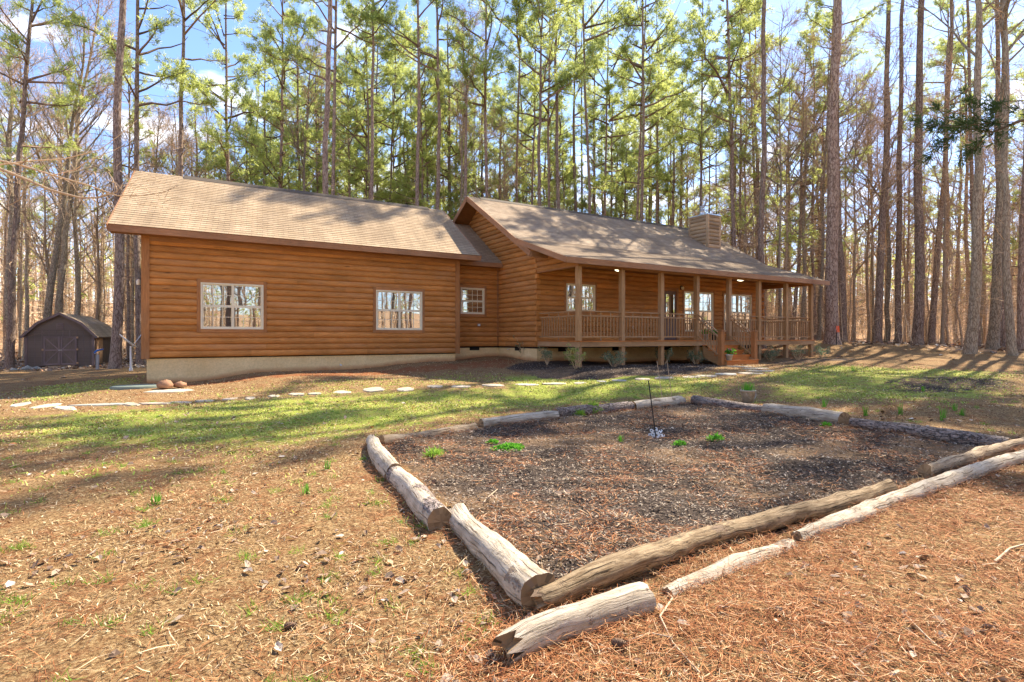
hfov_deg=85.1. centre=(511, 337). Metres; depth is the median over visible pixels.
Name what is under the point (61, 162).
bare tree
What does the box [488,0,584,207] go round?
pine tree
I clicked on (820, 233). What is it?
pine tree
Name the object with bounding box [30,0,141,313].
bare tree
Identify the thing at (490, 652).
dead leaves
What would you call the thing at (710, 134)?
pine tree
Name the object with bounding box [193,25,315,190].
pine tree
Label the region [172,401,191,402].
stepping stone
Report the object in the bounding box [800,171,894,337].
sapling
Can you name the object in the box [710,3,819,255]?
pine tree
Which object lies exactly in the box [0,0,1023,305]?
sky
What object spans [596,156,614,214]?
pine tree
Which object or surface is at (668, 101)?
pine tree
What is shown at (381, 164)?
pine tree
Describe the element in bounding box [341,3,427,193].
pine tree
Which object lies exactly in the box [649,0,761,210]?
pine tree
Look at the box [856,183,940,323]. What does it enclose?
sapling
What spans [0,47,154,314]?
bare tree
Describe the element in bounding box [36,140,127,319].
bare tree
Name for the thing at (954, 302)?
sapling
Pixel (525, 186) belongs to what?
pine tree
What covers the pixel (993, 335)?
tree
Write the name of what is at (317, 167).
pine tree
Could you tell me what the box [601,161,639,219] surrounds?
pine tree
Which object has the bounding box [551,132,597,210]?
pine tree
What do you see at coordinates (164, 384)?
rock
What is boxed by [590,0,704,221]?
pine tree
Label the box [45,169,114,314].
bare tree
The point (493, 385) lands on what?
stepping stone
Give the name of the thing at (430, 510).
log
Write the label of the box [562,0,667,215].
pine tree
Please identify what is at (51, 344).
shed door
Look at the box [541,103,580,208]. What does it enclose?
pine tree
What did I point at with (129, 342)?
satellite dish
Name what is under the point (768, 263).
sapling
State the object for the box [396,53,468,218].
pine tree
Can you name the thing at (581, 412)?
green plant
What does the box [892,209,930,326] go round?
sapling
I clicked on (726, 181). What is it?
bare tree
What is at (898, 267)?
pine tree
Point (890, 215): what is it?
bare tree
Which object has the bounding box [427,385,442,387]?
stepping stone
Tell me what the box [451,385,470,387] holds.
stepping stone
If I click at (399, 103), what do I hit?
pine tree
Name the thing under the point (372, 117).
pine tree
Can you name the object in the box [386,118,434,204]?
pine tree
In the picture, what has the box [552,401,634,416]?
log
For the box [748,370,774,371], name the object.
stepping stone
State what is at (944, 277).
bare tree
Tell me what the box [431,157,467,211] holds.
bare tree
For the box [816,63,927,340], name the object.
bare tree
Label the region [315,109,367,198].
pine tree
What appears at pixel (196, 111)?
pine tree
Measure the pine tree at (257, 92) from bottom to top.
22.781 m
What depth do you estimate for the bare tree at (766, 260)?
44.76 m
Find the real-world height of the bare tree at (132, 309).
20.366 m
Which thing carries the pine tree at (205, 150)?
on the ground at (894, 358)
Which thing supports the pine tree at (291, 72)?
on the ground at (894, 358)
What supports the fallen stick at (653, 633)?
on the ground at (894, 358)
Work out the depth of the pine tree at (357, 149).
42.07 m
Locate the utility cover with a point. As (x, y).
(133, 386)
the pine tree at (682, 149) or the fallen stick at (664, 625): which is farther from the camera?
the pine tree at (682, 149)
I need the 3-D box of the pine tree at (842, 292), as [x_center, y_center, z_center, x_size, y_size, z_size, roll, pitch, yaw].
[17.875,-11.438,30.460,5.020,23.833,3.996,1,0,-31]
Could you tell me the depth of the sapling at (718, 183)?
40.85 m
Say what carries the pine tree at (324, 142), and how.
on the ground at (894, 358)
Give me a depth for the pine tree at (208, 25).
33.32 m
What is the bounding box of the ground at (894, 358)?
[0,300,1023,681]
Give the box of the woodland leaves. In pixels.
[0,337,1023,380]
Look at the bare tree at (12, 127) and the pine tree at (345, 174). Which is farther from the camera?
the pine tree at (345, 174)
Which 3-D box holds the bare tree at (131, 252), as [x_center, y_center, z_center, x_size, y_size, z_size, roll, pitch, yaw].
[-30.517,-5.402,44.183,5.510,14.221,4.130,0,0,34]
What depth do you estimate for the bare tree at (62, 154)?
39.80 m
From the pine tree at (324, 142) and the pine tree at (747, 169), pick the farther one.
the pine tree at (747, 169)
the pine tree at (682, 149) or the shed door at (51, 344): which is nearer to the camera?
the shed door at (51, 344)
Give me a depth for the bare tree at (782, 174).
49.58 m
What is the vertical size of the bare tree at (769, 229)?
17.053 m
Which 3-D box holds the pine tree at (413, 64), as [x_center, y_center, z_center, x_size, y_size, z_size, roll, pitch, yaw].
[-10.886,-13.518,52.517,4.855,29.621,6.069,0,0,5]
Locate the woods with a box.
[0,159,1020,346]
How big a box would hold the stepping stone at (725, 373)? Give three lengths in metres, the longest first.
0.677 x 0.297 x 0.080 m
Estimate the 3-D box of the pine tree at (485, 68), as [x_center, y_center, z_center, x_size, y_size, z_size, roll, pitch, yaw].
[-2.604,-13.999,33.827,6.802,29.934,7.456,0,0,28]
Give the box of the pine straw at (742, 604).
[0,394,1023,681]
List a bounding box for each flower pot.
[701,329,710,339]
[725,348,735,359]
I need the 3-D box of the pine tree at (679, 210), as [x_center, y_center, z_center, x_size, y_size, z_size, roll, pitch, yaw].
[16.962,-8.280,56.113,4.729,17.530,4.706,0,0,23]
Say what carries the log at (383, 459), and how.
on the ground at (894, 358)
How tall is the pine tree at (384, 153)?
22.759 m
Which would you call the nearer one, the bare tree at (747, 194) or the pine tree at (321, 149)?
the pine tree at (321, 149)
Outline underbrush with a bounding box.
[0,277,1016,358]
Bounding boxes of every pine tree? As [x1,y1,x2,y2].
[0,0,113,369]
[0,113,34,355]
[19,0,230,365]
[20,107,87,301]
[59,33,157,358]
[61,0,161,368]
[139,89,218,176]
[151,0,230,176]
[153,0,287,183]
[168,144,194,176]
[193,0,322,187]
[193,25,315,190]
[194,133,217,177]
[202,90,270,183]
[202,113,258,180]
[223,123,262,183]
[233,71,280,184]
[235,98,284,186]
[240,0,408,194]
[254,81,315,188]
[259,73,309,188]
[261,2,348,189]
[262,58,340,191]
[267,74,321,192]
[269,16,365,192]
[271,112,322,189]
[288,143,315,190]
[291,90,330,192]
[293,62,349,192]
[299,75,364,174]
[300,0,375,194]
[305,105,351,191]
[313,38,375,197]
[313,52,398,198]
[314,0,410,202]
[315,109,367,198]
[321,7,380,197]
[328,107,358,195]
[338,0,445,205]
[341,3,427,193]
[341,107,385,201]
[343,95,394,201]
[349,0,399,199]
[349,8,435,202]
[351,83,395,199]
[354,108,395,197]
[357,56,411,198]
[364,0,475,209]
[374,34,423,179]
[384,58,456,209]
[385,62,432,203]
[386,29,457,219]
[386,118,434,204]
[390,89,426,190]
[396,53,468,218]
[398,99,463,181]
[406,6,478,213]
[424,0,518,198]
[424,47,493,199]
[425,85,458,199]
[431,76,508,207]
[432,9,483,215]
[432,41,514,195]
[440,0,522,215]
[440,87,484,209]
[446,137,477,214]
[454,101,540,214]
[457,99,513,197]
[460,161,484,196]
[467,0,557,202]
[467,60,516,173]
[477,85,531,202]
[477,150,519,202]
[479,0,581,204]
[487,40,543,203]
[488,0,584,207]
[488,161,512,198]
[489,0,602,205]
[498,97,546,171]
[501,110,537,205]
[507,67,569,179]
[508,116,537,204]
[512,159,535,203]
[513,0,587,208]
[520,103,586,204]
[522,107,567,155]
[525,131,546,202]
[527,135,553,200]
[535,140,561,206]
[540,92,587,210]
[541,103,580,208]
[542,151,573,207]
[544,0,625,211]
[550,144,579,209]
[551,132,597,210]
[556,0,620,202]
[559,0,614,204]
[559,0,661,212]
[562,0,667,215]
[565,92,647,220]
[565,94,629,213]
[579,105,625,211]
[584,174,606,212]
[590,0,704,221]
[592,73,665,217]
[592,109,633,214]
[595,115,639,216]
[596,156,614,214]
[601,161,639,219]
[608,115,647,217]
[610,0,714,222]
[615,145,675,221]
[617,0,683,222]
[618,27,668,221]
[624,37,689,222]
[625,103,684,219]
[627,132,666,222]
[630,153,663,221]
[634,94,688,227]
[637,61,684,201]
[639,112,699,225]
[644,74,725,226]
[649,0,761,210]
[650,0,776,247]
[652,48,705,224]
[654,120,700,224]
[667,85,719,221]
[671,188,691,225]
[682,79,753,238]
[683,122,729,212]
[685,0,795,292]
[694,0,779,245]
[695,27,760,244]
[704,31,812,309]
[709,0,804,348]
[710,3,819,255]
[719,22,799,339]
[721,143,766,255]
[747,13,875,337]
[750,109,810,339]
[755,26,874,339]
[767,152,799,319]
[771,66,858,339]
[782,0,880,344]
[783,126,847,325]
[793,0,898,341]
[801,7,897,313]
[847,0,929,342]
[866,0,937,343]
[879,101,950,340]
[884,0,972,344]
[891,0,993,341]
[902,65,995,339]
[903,0,984,343]
[904,0,1021,342]
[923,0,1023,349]
[939,0,1010,345]
[948,0,1022,346]
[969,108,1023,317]
[985,0,1023,350]
[986,13,1023,215]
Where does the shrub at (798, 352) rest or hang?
on the ground at (894, 358)
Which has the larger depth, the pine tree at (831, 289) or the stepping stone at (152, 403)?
the pine tree at (831, 289)
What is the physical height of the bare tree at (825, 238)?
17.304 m
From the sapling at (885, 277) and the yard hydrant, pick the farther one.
the sapling at (885, 277)
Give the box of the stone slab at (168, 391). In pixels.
[144,389,193,392]
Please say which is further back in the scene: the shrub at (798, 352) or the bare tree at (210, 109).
the bare tree at (210, 109)
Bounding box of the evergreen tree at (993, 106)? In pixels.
[904,28,1023,169]
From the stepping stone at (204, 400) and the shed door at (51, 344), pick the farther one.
the shed door at (51, 344)
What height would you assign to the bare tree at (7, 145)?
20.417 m
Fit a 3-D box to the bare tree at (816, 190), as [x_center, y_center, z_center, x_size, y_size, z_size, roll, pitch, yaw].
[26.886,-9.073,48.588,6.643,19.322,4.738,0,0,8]
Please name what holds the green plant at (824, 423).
on the ground at (894, 358)
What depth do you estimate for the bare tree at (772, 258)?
45.94 m
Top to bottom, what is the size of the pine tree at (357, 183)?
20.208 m
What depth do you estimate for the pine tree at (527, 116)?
58.23 m
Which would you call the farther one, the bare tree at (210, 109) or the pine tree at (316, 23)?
the bare tree at (210, 109)
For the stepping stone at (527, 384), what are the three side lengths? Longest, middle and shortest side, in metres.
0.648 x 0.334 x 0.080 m
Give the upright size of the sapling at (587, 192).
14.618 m
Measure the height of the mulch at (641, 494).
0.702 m
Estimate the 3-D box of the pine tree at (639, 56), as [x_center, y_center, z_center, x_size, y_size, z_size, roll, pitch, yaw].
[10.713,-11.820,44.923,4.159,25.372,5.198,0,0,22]
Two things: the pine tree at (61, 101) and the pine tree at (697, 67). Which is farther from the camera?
the pine tree at (697, 67)
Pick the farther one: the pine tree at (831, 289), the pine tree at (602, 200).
the pine tree at (602, 200)
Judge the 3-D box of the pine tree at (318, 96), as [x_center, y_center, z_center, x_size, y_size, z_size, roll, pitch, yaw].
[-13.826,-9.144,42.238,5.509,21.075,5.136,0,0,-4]
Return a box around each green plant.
[422,444,448,457]
[487,439,498,443]
[490,442,525,450]
[572,409,585,416]
[588,400,603,412]
[671,439,685,445]
[705,432,724,440]
[819,421,831,426]
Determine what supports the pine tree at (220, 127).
on the ground at (894, 358)
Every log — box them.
[366,434,402,478]
[379,422,478,443]
[386,466,451,530]
[449,503,554,610]
[479,410,558,425]
[492,582,656,667]
[523,479,897,611]
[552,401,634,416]
[633,395,685,409]
[658,538,796,596]
[691,395,762,411]
[761,403,851,424]
[791,449,1023,541]
[849,418,1009,445]
[916,437,1023,477]
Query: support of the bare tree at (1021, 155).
on the ground at (894, 358)
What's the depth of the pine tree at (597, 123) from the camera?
56.81 m
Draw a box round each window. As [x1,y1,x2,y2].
[197,279,266,332]
[373,287,424,332]
[460,285,486,316]
[563,280,596,314]
[681,289,714,333]
[721,291,751,333]
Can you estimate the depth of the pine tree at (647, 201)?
60.59 m
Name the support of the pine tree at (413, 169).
on the ground at (894, 358)
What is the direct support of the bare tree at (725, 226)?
on the ground at (894, 358)
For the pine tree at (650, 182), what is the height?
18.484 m
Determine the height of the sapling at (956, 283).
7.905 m
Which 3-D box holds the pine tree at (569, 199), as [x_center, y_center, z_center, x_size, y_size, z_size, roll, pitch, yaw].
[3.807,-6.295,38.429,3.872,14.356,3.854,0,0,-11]
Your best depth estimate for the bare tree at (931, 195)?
41.11 m
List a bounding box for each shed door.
[41,336,59,364]
[60,336,77,364]
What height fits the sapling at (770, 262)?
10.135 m
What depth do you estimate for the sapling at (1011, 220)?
31.63 m
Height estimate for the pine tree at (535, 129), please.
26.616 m
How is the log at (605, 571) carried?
on the ground at (894, 358)
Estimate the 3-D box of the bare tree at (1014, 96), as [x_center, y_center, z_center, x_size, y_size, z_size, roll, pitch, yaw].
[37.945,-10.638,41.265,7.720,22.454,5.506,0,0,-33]
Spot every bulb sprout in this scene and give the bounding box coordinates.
[151,492,161,504]
[300,483,309,495]
[820,398,828,406]
[862,405,868,415]
[897,403,902,414]
[938,406,949,420]
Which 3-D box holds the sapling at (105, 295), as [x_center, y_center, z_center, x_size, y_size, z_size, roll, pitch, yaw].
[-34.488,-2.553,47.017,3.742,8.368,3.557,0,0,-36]
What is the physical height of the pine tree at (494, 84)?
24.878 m
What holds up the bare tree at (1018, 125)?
on the ground at (894, 358)
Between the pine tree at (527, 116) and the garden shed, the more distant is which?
the pine tree at (527, 116)
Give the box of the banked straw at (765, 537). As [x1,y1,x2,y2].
[352,400,1023,679]
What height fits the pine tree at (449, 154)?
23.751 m
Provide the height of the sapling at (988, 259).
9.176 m
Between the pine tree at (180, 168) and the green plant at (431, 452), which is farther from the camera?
the pine tree at (180, 168)
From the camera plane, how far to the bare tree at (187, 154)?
39.60 m
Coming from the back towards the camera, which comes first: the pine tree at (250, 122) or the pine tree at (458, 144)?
the pine tree at (458, 144)
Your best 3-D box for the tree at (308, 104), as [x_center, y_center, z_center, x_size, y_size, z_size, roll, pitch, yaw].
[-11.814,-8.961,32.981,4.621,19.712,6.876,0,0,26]
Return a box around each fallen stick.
[627,632,672,641]
[659,587,700,672]
[854,632,881,660]
[906,615,950,656]
[994,544,1023,562]
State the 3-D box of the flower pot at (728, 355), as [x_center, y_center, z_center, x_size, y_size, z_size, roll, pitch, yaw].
[7.724,0.594,19.858,0.482,0.449,0.524,0,0,-31]
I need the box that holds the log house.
[106,170,829,382]
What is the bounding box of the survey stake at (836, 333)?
[836,326,839,344]
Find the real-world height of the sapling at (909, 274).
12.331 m
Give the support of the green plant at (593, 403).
on the ground at (894, 358)
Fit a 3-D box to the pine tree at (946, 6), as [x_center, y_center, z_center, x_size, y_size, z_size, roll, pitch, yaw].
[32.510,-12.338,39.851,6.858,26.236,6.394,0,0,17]
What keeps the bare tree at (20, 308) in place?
on the ground at (894, 358)
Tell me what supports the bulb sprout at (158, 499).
on the ground at (894, 358)
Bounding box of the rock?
[156,379,186,388]
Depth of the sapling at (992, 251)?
30.76 m
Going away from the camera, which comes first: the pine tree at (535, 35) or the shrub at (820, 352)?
the shrub at (820, 352)
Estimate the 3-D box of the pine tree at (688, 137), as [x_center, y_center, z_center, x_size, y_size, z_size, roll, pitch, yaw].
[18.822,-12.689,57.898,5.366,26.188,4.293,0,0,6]
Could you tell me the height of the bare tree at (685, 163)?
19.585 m
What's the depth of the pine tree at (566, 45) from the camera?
44.30 m
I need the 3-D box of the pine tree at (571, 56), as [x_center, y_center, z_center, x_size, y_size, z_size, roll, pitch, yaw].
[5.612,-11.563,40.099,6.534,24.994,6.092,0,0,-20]
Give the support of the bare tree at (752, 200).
on the ground at (894, 358)
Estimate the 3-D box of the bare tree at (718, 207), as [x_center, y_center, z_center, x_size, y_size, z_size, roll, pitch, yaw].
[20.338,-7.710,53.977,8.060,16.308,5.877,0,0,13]
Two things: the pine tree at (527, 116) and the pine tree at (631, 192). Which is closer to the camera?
the pine tree at (631, 192)
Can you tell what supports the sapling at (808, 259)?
on the ground at (894, 358)
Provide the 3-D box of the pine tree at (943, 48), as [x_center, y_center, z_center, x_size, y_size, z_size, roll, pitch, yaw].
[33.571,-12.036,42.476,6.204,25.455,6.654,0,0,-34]
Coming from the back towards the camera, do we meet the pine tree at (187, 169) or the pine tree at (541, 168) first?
the pine tree at (541, 168)
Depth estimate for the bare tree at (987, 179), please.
40.69 m
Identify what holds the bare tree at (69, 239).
on the ground at (894, 358)
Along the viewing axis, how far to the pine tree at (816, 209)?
40.20 m
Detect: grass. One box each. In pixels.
[0,362,1023,533]
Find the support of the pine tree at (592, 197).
on the ground at (894, 358)
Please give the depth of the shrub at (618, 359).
17.75 m
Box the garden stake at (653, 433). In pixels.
[648,381,664,437]
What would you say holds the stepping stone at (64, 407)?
on the ground at (894, 358)
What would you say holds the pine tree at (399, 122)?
on the ground at (894, 358)
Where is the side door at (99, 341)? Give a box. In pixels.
[96,338,102,362]
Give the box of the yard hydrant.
[94,349,102,368]
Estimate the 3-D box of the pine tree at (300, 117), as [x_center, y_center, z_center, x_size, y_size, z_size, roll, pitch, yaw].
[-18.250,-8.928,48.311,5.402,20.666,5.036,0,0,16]
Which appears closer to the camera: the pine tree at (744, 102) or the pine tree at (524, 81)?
the pine tree at (744, 102)
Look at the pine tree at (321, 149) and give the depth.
46.68 m
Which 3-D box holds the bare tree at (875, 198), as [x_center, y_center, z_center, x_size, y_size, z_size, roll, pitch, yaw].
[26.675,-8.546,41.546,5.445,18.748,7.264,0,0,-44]
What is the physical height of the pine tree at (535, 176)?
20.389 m
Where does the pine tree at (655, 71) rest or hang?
on the ground at (894, 358)
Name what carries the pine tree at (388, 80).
on the ground at (894, 358)
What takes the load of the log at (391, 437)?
on the ground at (894, 358)
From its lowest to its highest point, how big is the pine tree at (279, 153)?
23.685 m
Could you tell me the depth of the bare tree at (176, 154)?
36.29 m
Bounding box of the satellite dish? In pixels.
[119,334,140,370]
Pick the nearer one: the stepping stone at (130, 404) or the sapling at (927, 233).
the stepping stone at (130, 404)
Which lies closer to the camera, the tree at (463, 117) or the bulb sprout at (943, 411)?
the bulb sprout at (943, 411)
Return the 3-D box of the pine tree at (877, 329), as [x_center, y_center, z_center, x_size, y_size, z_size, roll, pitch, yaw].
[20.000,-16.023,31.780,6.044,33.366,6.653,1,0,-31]
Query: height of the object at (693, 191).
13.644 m
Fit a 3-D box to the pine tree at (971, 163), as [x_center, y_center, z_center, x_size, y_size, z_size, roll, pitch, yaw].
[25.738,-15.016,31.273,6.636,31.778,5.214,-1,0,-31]
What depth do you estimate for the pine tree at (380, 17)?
32.95 m
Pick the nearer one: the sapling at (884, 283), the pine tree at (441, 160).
the sapling at (884, 283)
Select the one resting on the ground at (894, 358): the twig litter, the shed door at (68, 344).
the twig litter
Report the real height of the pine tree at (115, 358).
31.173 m
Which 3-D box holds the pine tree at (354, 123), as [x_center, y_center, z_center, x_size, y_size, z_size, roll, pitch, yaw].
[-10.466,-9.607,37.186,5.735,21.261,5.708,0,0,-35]
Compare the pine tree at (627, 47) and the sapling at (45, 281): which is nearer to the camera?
the pine tree at (627, 47)
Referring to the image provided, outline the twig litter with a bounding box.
[0,395,1016,681]
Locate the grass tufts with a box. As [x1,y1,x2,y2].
[0,382,1023,681]
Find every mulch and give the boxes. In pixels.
[383,361,1006,579]
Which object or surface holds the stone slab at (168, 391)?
on the ground at (894, 358)
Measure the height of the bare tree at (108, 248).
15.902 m
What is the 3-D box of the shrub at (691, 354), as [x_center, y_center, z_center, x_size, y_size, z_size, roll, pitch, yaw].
[6.783,0.698,20.447,0.876,0.712,0.642,0,0,-18]
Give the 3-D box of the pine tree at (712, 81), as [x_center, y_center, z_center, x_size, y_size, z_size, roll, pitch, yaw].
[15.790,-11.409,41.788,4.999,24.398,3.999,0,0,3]
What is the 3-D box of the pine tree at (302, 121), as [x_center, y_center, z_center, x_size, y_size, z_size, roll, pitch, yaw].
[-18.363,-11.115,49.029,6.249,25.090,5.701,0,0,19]
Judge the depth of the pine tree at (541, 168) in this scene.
59.13 m
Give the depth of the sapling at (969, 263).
32.99 m
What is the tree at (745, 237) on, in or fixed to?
on the ground at (894, 358)
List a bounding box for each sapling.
[16,227,74,323]
[65,261,99,317]
[83,257,123,339]
[83,258,111,315]
[85,259,123,336]
[577,166,602,213]
[709,174,728,240]
[709,188,744,249]
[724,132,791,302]
[736,179,792,317]
[736,205,792,323]
[747,203,791,339]
[767,209,800,321]
[768,204,824,316]
[769,187,823,307]
[784,128,871,329]
[792,140,875,304]
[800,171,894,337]
[817,165,896,341]
[838,232,871,341]
[838,242,869,331]
[838,243,863,321]
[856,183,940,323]
[856,216,911,321]
[859,236,909,327]
[883,205,940,323]
[890,158,987,338]
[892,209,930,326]
[893,178,955,342]
[903,191,988,345]
[906,113,1018,345]
[924,223,984,343]
[929,221,989,342]
[939,192,1016,324]
[946,134,1022,315]
[949,206,1016,322]
[965,191,1017,322]
[970,190,1019,318]
[985,211,1017,315]
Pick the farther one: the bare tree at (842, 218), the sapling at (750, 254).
the bare tree at (842, 218)
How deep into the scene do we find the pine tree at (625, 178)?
43.77 m
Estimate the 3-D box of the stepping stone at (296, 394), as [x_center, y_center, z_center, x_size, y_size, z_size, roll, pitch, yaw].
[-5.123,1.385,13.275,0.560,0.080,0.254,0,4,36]
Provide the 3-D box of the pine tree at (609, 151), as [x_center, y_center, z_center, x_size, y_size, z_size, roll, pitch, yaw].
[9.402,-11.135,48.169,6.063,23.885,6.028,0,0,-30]
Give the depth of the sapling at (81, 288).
44.75 m
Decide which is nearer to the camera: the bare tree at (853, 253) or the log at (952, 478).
the log at (952, 478)
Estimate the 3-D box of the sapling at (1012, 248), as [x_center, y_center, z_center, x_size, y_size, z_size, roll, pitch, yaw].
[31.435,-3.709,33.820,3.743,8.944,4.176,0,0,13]
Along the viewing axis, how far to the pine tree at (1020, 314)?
26.90 m
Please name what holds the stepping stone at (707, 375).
on the ground at (894, 358)
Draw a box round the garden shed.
[19,312,111,367]
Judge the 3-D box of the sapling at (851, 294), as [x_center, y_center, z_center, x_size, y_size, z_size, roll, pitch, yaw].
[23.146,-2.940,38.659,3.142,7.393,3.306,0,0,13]
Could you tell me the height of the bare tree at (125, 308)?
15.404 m
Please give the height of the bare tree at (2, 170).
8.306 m
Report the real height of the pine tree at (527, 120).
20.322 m
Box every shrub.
[512,335,525,355]
[538,346,552,364]
[563,343,585,368]
[600,351,625,366]
[655,347,673,363]
[687,348,705,363]
[760,346,781,360]
[789,345,808,359]
[811,343,830,358]
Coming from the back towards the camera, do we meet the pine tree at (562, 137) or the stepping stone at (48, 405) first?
the pine tree at (562, 137)
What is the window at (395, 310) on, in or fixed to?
in the log house
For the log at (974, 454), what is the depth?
6.29 m
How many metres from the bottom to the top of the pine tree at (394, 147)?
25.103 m
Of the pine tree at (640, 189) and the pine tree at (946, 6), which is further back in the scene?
the pine tree at (640, 189)
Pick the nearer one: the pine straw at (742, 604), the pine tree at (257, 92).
the pine straw at (742, 604)
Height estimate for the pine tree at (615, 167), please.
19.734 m
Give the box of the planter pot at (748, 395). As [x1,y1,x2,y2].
[740,382,757,402]
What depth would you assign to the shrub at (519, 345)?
20.50 m
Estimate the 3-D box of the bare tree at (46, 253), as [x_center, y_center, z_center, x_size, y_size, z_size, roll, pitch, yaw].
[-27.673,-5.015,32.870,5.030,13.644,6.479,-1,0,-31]
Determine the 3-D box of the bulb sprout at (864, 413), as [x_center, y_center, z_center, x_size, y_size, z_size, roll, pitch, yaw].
[6.369,1.319,10.045,0.104,0.215,0.087,0,0,-40]
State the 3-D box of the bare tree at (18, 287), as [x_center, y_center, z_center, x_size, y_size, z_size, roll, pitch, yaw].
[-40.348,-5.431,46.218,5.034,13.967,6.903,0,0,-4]
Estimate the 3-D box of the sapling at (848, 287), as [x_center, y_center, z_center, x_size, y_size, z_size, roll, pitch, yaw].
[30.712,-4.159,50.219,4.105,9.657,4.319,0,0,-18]
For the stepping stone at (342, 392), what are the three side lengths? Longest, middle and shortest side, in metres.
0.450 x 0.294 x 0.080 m
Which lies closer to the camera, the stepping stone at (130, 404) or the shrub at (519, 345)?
the stepping stone at (130, 404)
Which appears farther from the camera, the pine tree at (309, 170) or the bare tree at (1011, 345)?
the pine tree at (309, 170)
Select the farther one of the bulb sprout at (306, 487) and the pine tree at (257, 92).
the pine tree at (257, 92)
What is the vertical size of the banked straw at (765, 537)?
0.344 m
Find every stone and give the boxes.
[10,402,31,406]
[29,403,61,408]
[53,406,76,409]
[68,403,123,405]
[124,402,139,405]
[139,402,170,404]
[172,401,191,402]
[195,400,214,401]
[288,393,303,395]
[308,392,321,394]
[332,390,350,393]
[363,387,384,392]
[397,387,413,391]
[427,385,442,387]
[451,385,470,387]
[482,384,502,386]
[515,383,538,385]
[542,382,565,384]
[655,377,673,378]
[696,375,716,376]
[715,373,735,374]
[738,372,762,373]
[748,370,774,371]
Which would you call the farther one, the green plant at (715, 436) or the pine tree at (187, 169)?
the pine tree at (187, 169)
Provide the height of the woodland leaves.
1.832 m
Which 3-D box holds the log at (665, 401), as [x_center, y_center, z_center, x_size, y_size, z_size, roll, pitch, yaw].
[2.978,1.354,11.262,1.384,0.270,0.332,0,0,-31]
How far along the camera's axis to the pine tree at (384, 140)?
41.71 m
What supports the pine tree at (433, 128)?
on the ground at (894, 358)
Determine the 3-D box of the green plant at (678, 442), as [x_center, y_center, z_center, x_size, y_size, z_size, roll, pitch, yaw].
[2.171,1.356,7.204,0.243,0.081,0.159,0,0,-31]
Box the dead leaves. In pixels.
[0,396,1023,681]
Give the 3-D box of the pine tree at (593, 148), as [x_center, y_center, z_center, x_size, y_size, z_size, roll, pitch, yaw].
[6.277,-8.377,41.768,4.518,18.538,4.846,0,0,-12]
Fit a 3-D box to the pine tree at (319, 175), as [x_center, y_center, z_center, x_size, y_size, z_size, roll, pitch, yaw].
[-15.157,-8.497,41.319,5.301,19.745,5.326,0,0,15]
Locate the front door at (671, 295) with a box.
[664,287,678,339]
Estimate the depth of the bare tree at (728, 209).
47.43 m
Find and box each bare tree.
[0,0,73,360]
[0,0,158,318]
[0,24,104,364]
[0,40,65,338]
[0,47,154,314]
[0,94,40,283]
[0,120,177,224]
[0,132,57,357]
[0,136,84,318]
[0,191,44,352]
[0,194,51,350]
[2,60,112,307]
[20,135,112,312]
[24,173,112,305]
[26,84,96,299]
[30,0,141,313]
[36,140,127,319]
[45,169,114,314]
[70,151,125,322]
[87,71,169,358]
[88,197,140,334]
[99,100,218,197]
[99,188,140,341]
[102,176,140,353]
[104,141,167,260]
[122,108,188,186]
[128,98,215,262]
[139,94,203,177]
[155,128,196,175]
[158,79,243,181]
[164,124,218,179]
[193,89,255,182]
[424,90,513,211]
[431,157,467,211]
[525,146,545,201]
[560,172,591,208]
[578,122,678,217]
[651,168,685,226]
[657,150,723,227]
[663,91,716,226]
[691,0,870,339]
[696,118,772,247]
[704,182,736,240]
[710,201,754,244]
[714,170,754,251]
[726,149,781,256]
[727,165,767,252]
[737,179,782,294]
[738,161,790,318]
[743,111,810,299]
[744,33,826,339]
[746,52,862,316]
[750,137,799,263]
[754,204,796,339]
[756,0,914,340]
[756,66,859,339]
[768,71,863,338]
[784,130,866,334]
[790,151,858,260]
[795,154,862,256]
[814,50,928,340]
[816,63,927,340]
[821,55,882,280]
[825,1,989,341]
[825,113,913,305]
[840,102,912,341]
[841,114,911,339]
[850,139,935,324]
[860,0,1019,353]
[869,156,934,341]
[880,69,940,294]
[886,45,994,343]
[892,143,964,340]
[924,135,1019,343]
[930,127,1020,343]
[932,81,1020,279]
[962,0,1023,355]
[986,207,1018,325]
[987,50,1023,176]
[988,133,1022,237]
[991,12,1023,161]
[994,135,1022,221]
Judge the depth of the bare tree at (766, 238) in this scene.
47.99 m
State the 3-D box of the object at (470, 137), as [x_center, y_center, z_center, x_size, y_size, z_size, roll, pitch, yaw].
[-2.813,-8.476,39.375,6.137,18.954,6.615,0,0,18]
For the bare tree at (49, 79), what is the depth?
43.08 m
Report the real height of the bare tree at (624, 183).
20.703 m
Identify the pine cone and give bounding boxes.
[284,620,297,629]
[611,635,628,648]
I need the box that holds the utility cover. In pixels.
[109,384,156,389]

